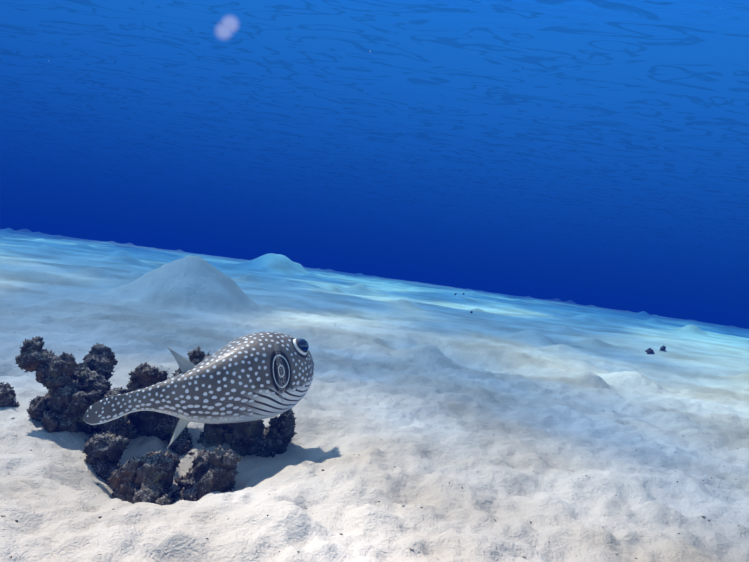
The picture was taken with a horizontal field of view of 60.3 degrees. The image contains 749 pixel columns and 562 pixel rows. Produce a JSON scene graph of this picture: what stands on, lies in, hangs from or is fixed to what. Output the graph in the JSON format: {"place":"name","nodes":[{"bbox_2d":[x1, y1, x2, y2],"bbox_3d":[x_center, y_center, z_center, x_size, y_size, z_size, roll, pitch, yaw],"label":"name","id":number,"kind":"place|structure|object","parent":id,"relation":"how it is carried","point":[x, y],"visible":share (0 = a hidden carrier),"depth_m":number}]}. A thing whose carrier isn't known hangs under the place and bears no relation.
{"place":"outdoors","nodes":[
{"label":"outdoors","id":0,"kind":"place"},
{"bbox_2d":[82,331,313,446],"bbox_3d":[-0.262,0.160,1.035,0.330,0.175,0.194,7,2,-7],"label":"pufferfish","id":1,"kind":"object","parent":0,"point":[255,376],"visible":1,"depth_m":0.97},
{"bbox_2d":[0,0,748,309],"bbox_3d":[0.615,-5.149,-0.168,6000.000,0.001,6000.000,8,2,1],"label":"water surface","id":2,"kind":"object","parent":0,"point":[601,145],"depth_m":25.70},
{"bbox_2d":[0,228,748,561],"bbox_3d":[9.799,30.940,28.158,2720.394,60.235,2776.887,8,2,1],"label":"sandy seabed","id":3,"kind":"structure","parent":0,"point":[450,422],"depth_m":1.33},
{"bbox_2d":[0,382,19,407],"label":"rock","id":4,"kind":"object","parent":3,"relation":"on","point":[7,394],"visible":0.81,"depth_m":1.05},
{"bbox_2d":[15,336,210,442],"bbox_3d":[-0.418,0.201,1.074,0.298,0.204,0.194,8,2,1],"label":"rock","id":5,"kind":"object","parent":3,"relation":"on","point":[75,392],"visible":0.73,"depth_m":1.03},
{"bbox_2d":[82,432,241,505],"bbox_3d":[-0.311,0.283,0.940,0.239,0.135,0.157,9,2,36],"label":"rock","id":6,"kind":"object","parent":3,"relation":"on","point":[148,477],"visible":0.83,"depth_m":0.90},
{"bbox_2d":[159,408,296,457],"bbox_3d":[-0.251,0.260,1.079,0.229,0.133,0.109,8,2,1],"label":"rock","id":7,"kind":"object","parent":3,"relation":"on","point":[249,438],"visible":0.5,"depth_m":1.07},
{"bbox_2d":[0,410,710,559],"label":"sand debris","id":8,"kind":"object","parent":3,"relation":"on","point":[523,556],"visible":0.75,"depth_m":0.77},
{"bbox_2d":[645,348,654,353],"bbox_3d":[1.603,0.421,3.756,0.052,0.062,0.043,8,2,1],"label":"rock","id":9,"kind":"object","parent":3,"relation":"on","point":[649,351],"visible":0.73,"depth_m":3.75},
{"bbox_2d":[659,345,666,351],"bbox_3d":[1.809,0.435,4.044,0.041,0.064,0.055,8,2,1],"label":"rock","id":10,"kind":"object","parent":3,"relation":"on","point":[663,348],"visible":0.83,"depth_m":4.03},
{"bbox_2d":[0,211,748,328],"label":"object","id":11,"kind":"structure","parent":0,"point":[725,316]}
]}

